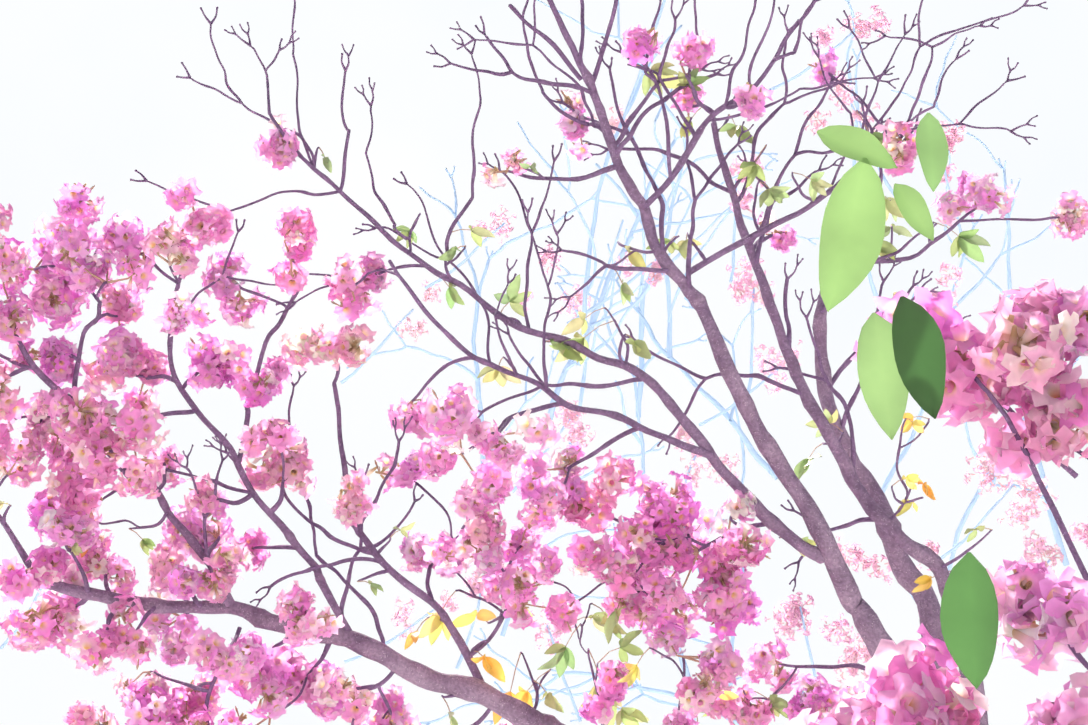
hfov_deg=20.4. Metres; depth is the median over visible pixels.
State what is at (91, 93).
sky
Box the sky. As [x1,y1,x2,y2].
[0,0,1087,724]
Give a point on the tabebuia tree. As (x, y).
(1032, 373)
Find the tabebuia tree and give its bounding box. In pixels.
[0,0,1087,724]

